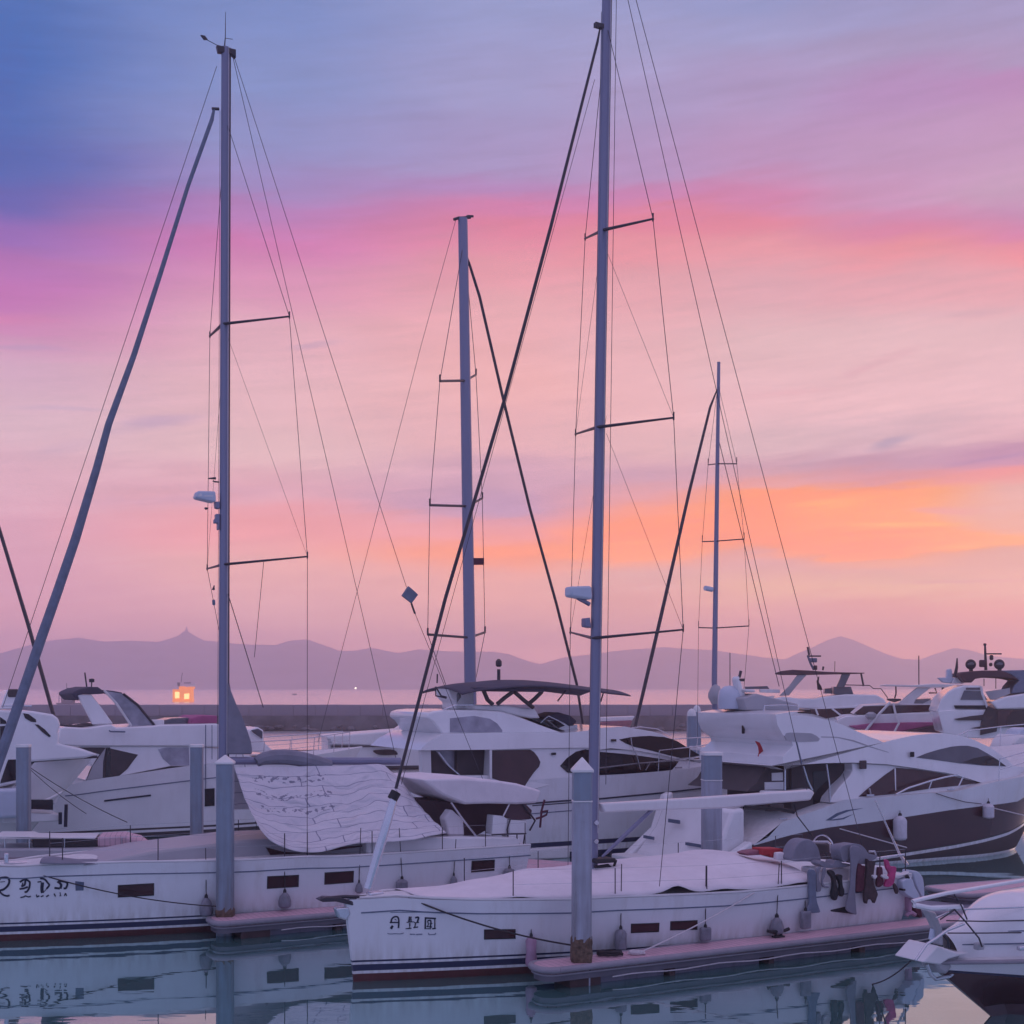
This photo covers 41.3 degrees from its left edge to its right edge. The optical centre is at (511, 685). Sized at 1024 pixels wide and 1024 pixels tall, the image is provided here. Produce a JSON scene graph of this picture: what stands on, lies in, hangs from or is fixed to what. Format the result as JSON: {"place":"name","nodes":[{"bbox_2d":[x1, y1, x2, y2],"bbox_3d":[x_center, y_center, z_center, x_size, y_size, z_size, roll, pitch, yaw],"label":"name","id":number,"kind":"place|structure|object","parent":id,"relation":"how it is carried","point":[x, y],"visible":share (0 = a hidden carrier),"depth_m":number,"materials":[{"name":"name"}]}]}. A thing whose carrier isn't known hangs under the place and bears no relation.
{"place":"outdoors","nodes":[
{"label":"outdoors","id":0,"kind":"place"},
{"bbox_2d":[0,689,1023,1023],"bbox_3d":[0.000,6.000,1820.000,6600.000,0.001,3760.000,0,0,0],"label":"water","id":1,"kind":"structure","parent":0,"point":[214,979],"depth_m":27.34,"materials":[{"name":"blue liquid"}]},
{"bbox_2d":[15,744,31,842],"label":"mooring pile","id":2,"kind":"object","parent":1,"relation":"in","point":[23,787],"visible":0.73,"depth_m":43.31,"materials":[{"name":"blue paint"}]},
{"bbox_2d":[31,770,85,813],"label":"mooring line","id":3,"kind":"object","parent":2,"relation":"attached to","point":[57,793],"visible":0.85,"depth_m":44.33,"materials":[{"name":"fabric"}]},
{"bbox_2d":[0,527,55,715],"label":"sailing yacht","id":4,"kind":"object","parent":1,"relation":"on","point":[39,665],"visible":0.69,"depth_m":75.69,"materials":[{"name":"metal"}]},
{"bbox_2d":[0,689,97,859],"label":"motor yacht","id":5,"kind":"object","parent":1,"relation":"on","point":[54,760],"visible":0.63,"depth_m":47.15,"materials":[{"name":"blue paint"}]},
{"bbox_2d":[0,726,4,739],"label":"cabin window","id":6,"kind":"structure","parent":5,"relation":"in","point":[1,727],"depth_m":46.52,"materials":[{"name":"black glass"}]},
{"bbox_2d":[0,717,5,723],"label":"cabin window","id":7,"kind":"structure","parent":5,"relation":"in","point":[2,721],"depth_m":46.57,"materials":[{"name":"black glass"}]},
{"bbox_2d":[0,759,15,782],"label":"side window","id":8,"kind":"structure","parent":5,"relation":"in","point":[9,774],"depth_m":46.49,"materials":[{"name":"black glass"}]},
{"bbox_2d":[23,713,35,721],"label":"cabin window","id":9,"kind":"structure","parent":5,"relation":"in","point":[27,716],"depth_m":47.03,"materials":[{"name":"black glass"}]},
{"bbox_2d":[31,799,52,809],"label":"side window","id":10,"kind":"structure","parent":5,"relation":"in","point":[44,804],"depth_m":46.64,"materials":[{"name":"black glass"}]},
{"bbox_2d":[35,724,49,736],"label":"cabin window","id":11,"kind":"structure","parent":5,"relation":"in","point":[43,730],"depth_m":47.21,"materials":[{"name":"black glass"}]},
{"bbox_2d":[31,768,125,821],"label":"mooring line","id":12,"kind":"object","parent":5,"relation":"attached to","point":[77,797],"visible":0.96,"depth_m":43.99,"materials":[{"name":"fabric"}]},
{"bbox_2d":[56,683,80,704],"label":"distant ship","id":13,"kind":"object","parent":1,"relation":"on","point":[67,702],"visible":0.45,"depth_m":428.50,"materials":[{"name":"paint"}]},
{"bbox_2d":[172,673,195,701],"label":"lit ship","id":14,"kind":"object","parent":1,"relation":"on","point":[183,694],"visible":0.97,"depth_m":518.00,"materials":[{"name":"orange paint"}]},
{"bbox_2d":[31,672,361,842],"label":"motor yacht","id":15,"kind":"object","parent":1,"relation":"on","point":[135,774],"visible":0.59,"depth_m":53.83,"materials":[{"name":"white plastic"}]},
{"bbox_2d":[87,748,105,779],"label":"cabin door","id":16,"kind":"structure","parent":15,"relation":"in","point":[96,772],"depth_m":52.86,"materials":[{"name":"white plastic"}]},
{"bbox_2d":[78,747,136,779],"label":"quarter window","id":17,"kind":"structure","parent":15,"relation":"in","point":[120,760],"depth_m":53.24,"materials":[{"name":"black glass"}]},
{"bbox_2d":[105,747,112,776],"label":"cabin doorway","id":18,"kind":"structure","parent":15,"relation":"in","point":[108,773],"depth_m":53.07,"materials":[{"name":"grey glass"}]},
{"bbox_2d":[158,747,188,765],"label":"side window","id":19,"kind":"structure","parent":15,"relation":"in","point":[174,756],"depth_m":54.42,"materials":[{"name":"glass"}]},
{"bbox_2d":[189,744,203,834],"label":"mooring pile","id":20,"kind":"object","parent":1,"relation":"in","point":[196,788],"visible":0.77,"depth_m":43.41,"materials":[{"name":"blue paint"}]},
{"bbox_2d":[215,755,235,935],"bbox_3d":[-6.916,4.329,32.799,0.449,5.341,0.449,0,0,-4],"label":"mooring pile","id":21,"kind":"object","parent":1,"relation":"in","point":[224,764],"visible":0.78,"depth_m":32.60,"materials":[{"name":"grey paint"}]},
{"bbox_2d":[0,12,547,940],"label":"sailing yacht","id":22,"kind":"object","parent":1,"relation":"on","point":[38,902],"visible":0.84,"depth_m":34.07,"materials":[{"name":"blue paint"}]},
{"bbox_2d":[43,875,215,906],"bbox_3d":[-9.338,4.756,32.184,4.580,1.039,0.024,0,0,-7],"label":"mooring line","id":23,"kind":"object","parent":22,"relation":"attached to","point":[129,895],"visible":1,"depth_m":32.21,"materials":[{"name":"fabric"}]},
{"bbox_2d":[199,848,212,916],"bbox_3d":[-7.380,4.741,32.825,0.317,1.618,0.320,0,0,28],"label":"fender","id":24,"kind":"object","parent":22,"relation":"hanging from","point":[206,911],"visible":0.98,"depth_m":32.72,"materials":[{"name":"grey plastic"}]},
{"bbox_2d":[278,872,290,908],"bbox_3d":[-5.591,4.566,33.492,0.312,1.801,0.323,0,0,31],"label":"fender","id":25,"kind":"object","parent":22,"relation":"hanging from","point":[284,901],"visible":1,"depth_m":33.39,"materials":[{"name":"grey plastic"}]},
{"bbox_2d":[266,845,361,854],"bbox_3d":[-4.400,4.181,35.035,4.056,0.298,0.210,0,0,-28],"label":"coachroof window","id":26,"kind":"structure","parent":22,"relation":"in","point":[271,851],"depth_m":34.26,"materials":[{"name":"black glass"}]},
{"bbox_2d":[215,764,446,852],"bbox_3d":[-4.790,3.107,35.921,5.204,2.079,3.787,0,0,-28],"label":"awning","id":27,"kind":"object","parent":22,"relation":"attached to","point":[352,799],"visible":0.94,"depth_m":35.07,"materials":[{"name":"fabric"}]},
{"bbox_2d":[355,828,362,893],"bbox_3d":[-3.869,4.420,34.387,0.212,1.630,0.247,0,0,-28],"label":"fender","id":28,"kind":"object","parent":22,"relation":"hanging from","point":[358,888],"visible":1,"depth_m":34.32,"materials":[{"name":"grey plastic"}]},
{"bbox_2d":[396,828,407,887],"bbox_3d":[-2.821,4.486,34.880,0.307,1.656,0.307,0,0,21],"label":"fender","id":29,"kind":"object","parent":22,"relation":"hanging from","point":[401,882],"visible":0.76,"depth_m":34.79,"materials":[{"name":"grey plastic"}]},
{"bbox_2d":[450,841,456,883],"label":"fender","id":30,"kind":"object","parent":22,"relation":"hanging from","point":[453,879],"visible":0.6,"depth_m":35.64,"materials":[{"name":"grey plastic"}]},
{"bbox_2d":[504,857,514,873],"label":"fender","id":31,"kind":"object","parent":22,"relation":"hanging from","point":[508,869],"visible":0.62,"depth_m":36.43,"materials":[{"name":"grey plastic"}]},
{"bbox_2d":[206,905,346,938],"bbox_3d":[-1.339,5.871,35.468,13.355,0.678,1.079,0,0,-28],"label":"finger dock","id":32,"kind":"object","parent":1,"relation":"on","point":[258,924],"visible":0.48,"depth_m":32.80,"materials":[{"name":"pink"}]},
{"bbox_2d":[274,725,418,768],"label":"motor yacht","id":33,"kind":"object","parent":1,"relation":"on","point":[366,739],"visible":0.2,"depth_m":97.61,"materials":[{"name":"white plastic"}]},
{"bbox_2d":[22,704,718,730],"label":"breakwater","id":34,"kind":"object","parent":1,"relation":"in","point":[340,717],"visible":0.3,"depth_m":184.18,"materials":[{"name":"concrete"}]},
{"bbox_2d":[318,215,583,740],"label":"sailing yacht","id":35,"kind":"object","parent":1,"relation":"on","point":[470,561],"visible":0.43,"depth_m":54.79,"materials":[{"name":"metal"}]},
{"bbox_2d":[371,659,726,858],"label":"motor yacht","id":36,"kind":"object","parent":1,"relation":"on","point":[530,747],"visible":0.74,"depth_m":47.26,"materials":[{"name":"blue paint"}]},
{"bbox_2d":[492,750,539,785],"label":"cabin window","id":37,"kind":"structure","parent":36,"relation":"in","point":[512,766],"depth_m":46.33,"materials":[{"name":"black glass"}]},
{"bbox_2d":[560,749,678,774],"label":"saloon window","id":38,"kind":"structure","parent":36,"relation":"in","point":[611,759],"depth_m":48.46,"materials":[{"name":"black glass"}]},
{"bbox_2d":[619,736,698,757],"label":"upper window","id":39,"kind":"structure","parent":36,"relation":"in","point":[653,743],"depth_m":49.32,"materials":[{"name":"black glass"}]},
{"bbox_2d":[570,757,593,985],"bbox_3d":[1.403,4.216,27.402,0.444,5.567,0.436,0,0,-4],"label":"mooring pile","id":40,"kind":"object","parent":1,"relation":"in","point":[581,940],"visible":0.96,"depth_m":27.21,"materials":[{"name":"grey paint"}]},
{"bbox_2d":[421,903,570,945],"bbox_3d":[-0.425,4.780,27.596,3.400,0.980,0.031,0,0,3],"label":"mooring line","id":41,"kind":"object","parent":40,"relation":"attached to","point":[496,928],"visible":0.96,"depth_m":27.58,"materials":[{"name":"fabric"}]},
{"bbox_2d":[316,0,911,981],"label":"sailing yacht","id":42,"kind":"object","parent":1,"relation":"on","point":[396,934],"visible":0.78,"depth_m":29.30,"materials":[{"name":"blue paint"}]},
{"bbox_2d":[525,929,536,966],"bbox_3d":[0.382,5.338,28.134,0.248,0.947,0.311,0,0,-28],"label":"fender","id":43,"kind":"object","parent":42,"relation":"hanging from","point":[531,954],"visible":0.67,"depth_m":28.02,"materials":[{"name":"pink plastic"}]},
{"bbox_2d":[395,849,806,897],"bbox_3d":[1.887,4.159,30.345,9.335,0.633,4.067,0,0,-28],"label":"deck cover","id":44,"kind":"object","parent":42,"relation":"on","point":[686,870],"visible":0.87,"depth_m":29.63,"materials":[{"name":"white fabric"}]},
{"bbox_2d":[737,848,758,855],"bbox_3d":[5.458,3.831,31.359,0.464,0.119,0.350,0,0,-28],"label":"red bag","id":45,"kind":"object","parent":44,"relation":"on","point":[749,852],"visible":1,"depth_m":31.25,"materials":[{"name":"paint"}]},
{"bbox_2d":[752,847,782,857],"bbox_3d":[5.963,3.870,31.517,0.726,0.281,0.400,0,0,-28],"label":"red bag","id":46,"kind":"object","parent":44,"relation":"on","point":[767,851],"visible":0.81,"depth_m":31.31,"materials":[{"name":"fabric"}]},
{"bbox_2d":[615,864,626,949],"bbox_3d":[2.283,4.668,28.645,0.272,1.790,0.313,0,0,-28],"label":"fender","id":47,"kind":"object","parent":42,"relation":"hanging from","point":[620,938],"visible":0.9,"depth_m":28.53,"materials":[{"name":"grey plastic"}]},
{"bbox_2d":[644,892,753,950],"bbox_3d":[3.989,5.021,28.978,3.194,0.983,0.028,0,0,-34],"label":"mooring line","id":48,"kind":"object","parent":42,"relation":"attached to","point":[699,923],"visible":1,"depth_m":28.96,"materials":[{"name":"grey fabric"}]},
{"bbox_2d":[699,867,710,940],"bbox_3d":[4.196,4.701,29.356,0.360,1.583,0.203,0,0,-56],"label":"fender","id":49,"kind":"object","parent":42,"relation":"hanging from","point":[705,933],"visible":1,"depth_m":29.28,"materials":[{"name":"grey plastic"}]},
{"bbox_2d":[770,864,783,934],"bbox_3d":[5.907,4.731,30.138,0.440,1.514,0.314,0,0,-41],"label":"fender","id":50,"kind":"object","parent":42,"relation":"hanging from","point":[776,923],"visible":0.96,"depth_m":30.01,"materials":[{"name":"grey plastic"}]},
{"bbox_2d":[783,838,820,861],"bbox_3d":[6.659,3.787,31.324,0.853,0.552,0.400,0,0,-28],"label":"wheel cover","id":51,"kind":"object","parent":42,"relation":"on","point":[799,849],"visible":0.98,"depth_m":31.15,"materials":[{"name":"grey fabric"}]},
{"bbox_2d":[800,900,810,928],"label":"fender","id":52,"kind":"object","parent":42,"relation":"hanging from","point":[805,918],"visible":1,"depth_m":30.46,"materials":[{"name":"grey plastic"}]},
{"bbox_2d":[806,869,819,912],"bbox_3d":[6.771,4.618,30.612,0.388,0.989,0.070,0,0,-28],"label":"swim fin","id":53,"kind":"object","parent":42,"relation":"hanging from","point":[812,906],"visible":1,"depth_m":30.56,"materials":[{"name":"blue rubber"}]},
{"bbox_2d":[815,867,820,891],"bbox_3d":[6.913,4.362,30.711,0.152,0.562,0.060,0,0,-28],"label":"strap loop","id":54,"kind":"object","parent":42,"relation":"hanging from","point":[818,883],"visible":1,"depth_m":30.68,"materials":[{"name":"grey fabric"}]},
{"bbox_2d":[821,867,828,887],"bbox_3d":[7.090,4.344,30.818,0.212,0.472,0.050,0,0,-28],"label":"strap loop","id":55,"kind":"object","parent":42,"relation":"hanging from","point":[823,874],"visible":1,"depth_m":30.78,"materials":[{"name":"grey fabric"}]},
{"bbox_2d":[811,859,849,867],"bbox_3d":[7.323,4.070,31.227,0.936,0.183,0.300,0,0,-28],"label":"cover bundle","id":56,"kind":"object","parent":42,"relation":"on","point":[829,863],"visible":1,"depth_m":31.10,"materials":[{"name":"grey fabric"}]},
{"bbox_2d":[827,870,837,899],"bbox_3d":[7.280,4.520,30.886,0.291,0.701,0.100,0,0,-28],"label":"wet boot","id":57,"kind":"object","parent":42,"relation":"hanging from","point":[833,890],"visible":1,"depth_m":30.85,"materials":[{"name":"black rubber"}]},
{"bbox_2d":[835,874,843,896],"bbox_3d":[7.474,4.545,31.013,0.218,0.511,0.090,0,0,-28],"label":"wet boot","id":58,"kind":"object","parent":42,"relation":"attached to","point":[840,885],"visible":1,"depth_m":30.98,"materials":[{"name":"black rubber"}]},
{"bbox_2d":[845,845,861,914],"bbox_3d":[7.828,4.447,31.158,0.484,1.587,0.060,0,0,-28],"label":"rail cloth","id":59,"kind":"object","parent":42,"relation":"hanging from","point":[855,853],"visible":1,"depth_m":31.11,"materials":[{"name":"grey fabric"}]},
{"bbox_2d":[830,842,877,863],"bbox_3d":[7.922,3.868,31.493,1.146,0.492,0.350,0,0,-28],"label":"cover bundle","id":60,"kind":"object","parent":42,"relation":"on","point":[841,850],"visible":0.85,"depth_m":31.28,"materials":[{"name":"grey fabric"}]},
{"bbox_2d":[855,863,864,891],"bbox_3d":[8.007,4.411,31.300,0.304,0.666,0.070,0,0,-28],"label":"wetsuit","id":61,"kind":"object","parent":42,"relation":"hanging from","point":[859,880],"visible":1,"depth_m":31.25,"materials":[{"name":"red fabric"}]},
{"bbox_2d":[862,859,877,903],"bbox_3d":[8.268,4.498,31.395,0.404,1.038,0.080,0,0,-28],"label":"wetsuit","id":62,"kind":"object","parent":42,"relation":"hanging from","point":[870,892],"visible":1,"depth_m":31.33,"materials":[{"name":"brown fabric"}]},
{"bbox_2d":[875,867,883,886],"bbox_3d":[8.540,4.435,31.598,0.211,0.468,0.070,0,0,-28],"label":"glove pair","id":63,"kind":"object","parent":42,"relation":"hanging from","point":[879,879],"visible":1,"depth_m":31.55,"materials":[{"name":"red fabric"}]},
{"bbox_2d":[883,859,895,886],"bbox_3d":[8.821,4.359,31.750,0.357,0.647,0.070,0,0,-28],"label":"rash vest","id":64,"kind":"object","parent":42,"relation":"hanging from","point":[891,874],"visible":1,"depth_m":31.71,"materials":[{"name":"pink fabric"}]},
{"bbox_2d":[892,883,897,893],"bbox_3d":[8.977,4.738,31.857,0.155,0.266,0.060,0,0,-28],"label":"line bag","id":65,"kind":"object","parent":42,"relation":"hanging from","point":[895,887],"visible":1,"depth_m":31.84,"materials":[{"name":"brown fabric"}]},
{"bbox_2d":[895,871,919,916],"bbox_3d":[9.271,4.932,32.145,0.770,1.099,0.430,0,0,-28],"label":"outboard motor","id":66,"kind":"object","parent":42,"relation":"attached to","point":[907,890],"visible":0.77,"depth_m":32.02,"materials":[{"name":"plastic"}]},
{"bbox_2d":[902,869,923,896],"bbox_3d":[9.608,4.740,32.571,0.351,0.689,0.400,0,0,-28],"label":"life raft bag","id":67,"kind":"object","parent":42,"relation":"hanging from","point":[917,879],"visible":0.56,"depth_m":32.40,"materials":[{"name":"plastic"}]},
{"bbox_2d":[600,716,634,726],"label":"motor boat","id":68,"kind":"object","parent":1,"relation":"on","point":[625,721],"visible":0.39,"depth_m":148.90,"materials":[{"name":"white paint"}]},
{"bbox_2d":[687,709,696,751],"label":"mooring pile","id":69,"kind":"object","parent":1,"relation":"in","point":[691,723],"visible":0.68,"depth_m":65.79,"materials":[{"name":"blue paint"}]},
{"bbox_2d":[693,705,700,753],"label":"mooring pile","id":70,"kind":"object","parent":1,"relation":"in","point":[699,728],"visible":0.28,"depth_m":69.31,"materials":[{"name":"blue paint"}]},
{"bbox_2d":[634,362,778,749],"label":"sailing yacht","id":71,"kind":"object","parent":1,"relation":"on","point":[715,688],"visible":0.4,"depth_m":62.86,"materials":[{"name":"metal"}]},
{"bbox_2d":[700,752,722,850],"bbox_3d":[5.665,4.437,38.600,0.571,5.126,0.571,0,0,-4],"label":"mooring pile","id":72,"kind":"object","parent":1,"relation":"in","point":[711,785],"visible":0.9,"depth_m":38.34,"materials":[{"name":"grey paint"}]},
{"bbox_2d":[528,913,962,987],"bbox_3d":[6.281,5.871,30.144,13.355,0.678,0.929,0,0,-28],"label":"finger dock","id":73,"kind":"object","parent":1,"relation":"on","point":[670,960],"visible":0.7,"depth_m":29.05,"materials":[{"name":"pink"}]},
{"bbox_2d":[596,949,622,956],"bbox_3d":[2.007,5.477,27.910,0.558,0.119,0.320,0,0,0],"label":"coiled rope","id":74,"kind":"object","parent":73,"relation":"on","point":[607,952],"visible":1,"depth_m":27.80,"materials":[{"name":"black fabric"}]},
{"bbox_2d":[627,950,645,954],"bbox_3d":[2.570,5.491,28.045,0.378,0.096,0.213,0,0,0],"label":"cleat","id":75,"kind":"object","parent":73,"relation":"on","point":[635,952],"visible":1,"depth_m":27.97,"materials":[{"name":"white metal"}]},
{"bbox_2d":[766,927,789,937],"bbox_3d":[5.873,5.444,29.992,0.618,0.200,0.135,0,0,-28],"label":"dock cleat","id":76,"kind":"object","parent":73,"relation":"on","point":[774,932],"visible":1,"depth_m":29.93,"materials":[{"name":"black metal"}]},
{"bbox_2d":[912,902,921,917],"bbox_3d":[9.660,5.351,32.599,0.250,0.388,0.250,0,0,-28],"label":"dark sack","id":77,"kind":"object","parent":73,"relation":"on","point":[918,912],"visible":0.35,"depth_m":32.50,"materials":[{"name":"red fabric"}]},
{"bbox_2d":[527,858,970,916],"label":"walkway dock","id":78,"kind":"object","parent":1,"relation":"on","point":[542,862],"visible":0.01,"depth_m":41.77,"materials":[{"name":"pink"}]},
{"bbox_2d":[745,647,887,721],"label":"motor yacht","id":79,"kind":"object","parent":1,"relation":"on","point":[842,699],"visible":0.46,"depth_m":86.28,"materials":[{"name":"white paint"}]},
{"bbox_2d":[810,708,842,717],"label":"lower window","id":80,"kind":"structure","parent":79,"relation":"in","point":[822,712],"depth_m":85.91,"materials":[{"name":"brown glass"}]},
{"bbox_2d":[612,671,1023,864],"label":"motor yacht","id":81,"kind":"object","parent":1,"relation":"on","point":[936,790],"visible":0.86,"depth_m":45.43,"materials":[{"name":"white paint"}]},
{"bbox_2d":[813,771,828,804],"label":"saloon door","id":82,"kind":"structure","parent":81,"relation":"in","point":[820,780],"depth_m":44.68,"materials":[{"name":"black glass"}]},
{"bbox_2d":[840,828,906,847],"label":"mooring line","id":83,"kind":"object","parent":81,"relation":"attached to","point":[872,838],"visible":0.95,"depth_m":43.42,"materials":[{"name":"grey fabric"}]},
{"bbox_2d":[893,813,906,840],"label":"fender","id":84,"kind":"object","parent":81,"relation":"hanging from","point":[899,827],"visible":0.99,"depth_m":45.10,"materials":[{"name":"white plastic"}]},
{"bbox_2d":[859,768,978,796],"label":"saloon window","id":85,"kind":"structure","parent":81,"relation":"in","point":[896,780],"depth_m":46.01,"materials":[{"name":"black glass"}]},
{"bbox_2d":[916,746,1002,765],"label":"arch window","id":86,"kind":"structure","parent":81,"relation":"in","point":[955,754],"depth_m":47.13,"materials":[{"name":"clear glass"}]},
{"bbox_2d":[965,755,1004,765],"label":"arch window","id":87,"kind":"structure","parent":81,"relation":"in","point":[984,760],"depth_m":47.78,"materials":[{"name":"black glass"}]},
{"bbox_2d":[982,798,993,818],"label":"fender","id":88,"kind":"object","parent":81,"relation":"hanging from","point":[988,810],"visible":1,"depth_m":46.99,"materials":[{"name":"white plastic"}]},
{"bbox_2d":[994,808,1023,815],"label":"mooring line","id":89,"kind":"object","parent":81,"relation":"attached to","point":[1009,811],"visible":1,"depth_m":47.49,"materials":[{"name":"white fabric"}]},
{"bbox_2d":[835,656,958,732],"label":"motor yacht","id":90,"kind":"object","parent":1,"relation":"on","point":[910,712],"visible":0.37,"depth_m":74.20,"materials":[{"name":"white paint"}]},
{"bbox_2d":[895,878,1023,1016],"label":"motor boat","id":91,"kind":"object","parent":1,"relation":"on","point":[977,958],"visible":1,"depth_m":24.15,"materials":[{"name":"blue paint"}]},
{"bbox_2d":[872,960,910,984],"bbox_3d":[7.206,5.663,26.904,0.024,1.849,6.856,0,0,5],"label":"mooring line","id":92,"kind":"object","parent":91,"relation":"attached to","point":[893,974],"visible":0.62,"depth_m":25.03,"materials":[{"name":"fabric"}]},
{"bbox_2d":[924,878,1023,903],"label":"finger dock","id":93,"kind":"object","parent":1,"relation":"on","point":[970,897],"visible":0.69,"depth_m":37.23,"materials":[{"name":"pink"}]},
{"bbox_2d":[929,643,1023,737],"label":"motor yacht","id":94,"kind":"object","parent":1,"relation":"on","point":[956,709],"visible":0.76,"depth_m":66.09,"materials":[{"name":"white paint"}]},
{"bbox_2d":[0,631,1023,688],"bbox_3d":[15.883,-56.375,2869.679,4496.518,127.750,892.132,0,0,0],"label":"hills","id":95,"kind":"structure","parent":0,"point":[163,664],"depth_m":2689.76,"materials":[{"name":"purple stone"}]},
{"bbox_2d":[0,0,1023,663],"label":"sky","id":96,"kind":"structure","parent":0,"point":[853,170],"materials":[{"name":"pink"}]},
{"bbox_2d":[773,852,784,859],"bbox_3d":[6.158,3.911,31.281,0.278,0.186,0.150,0,0,-28],"label":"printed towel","id":97,"kind":"object","parent":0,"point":[778,855],"visible":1,"depth_m":31.20,"materials":[{"name":"white fabric"}]},
{"bbox_2d":[990,727,1023,745],"bbox_3d":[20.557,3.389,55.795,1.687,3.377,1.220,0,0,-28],"label":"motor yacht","id":98,"kind":"object","parent":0,"point":[1013,738],"visible":0.5,"depth_m":55.54,"materials":[{"name":"plastic"}]},
{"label":"finger dock","id":99,"kind":"object","parent":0,"visible":0},
{"bbox_2d":[0,831,146,858],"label":"covered tender","id":100,"kind":"object","parent":99,"relation":"on","point":[39,845],"visible":0.78,"depth_m":41.30,"materials":[{"name":"white"}]}
]}

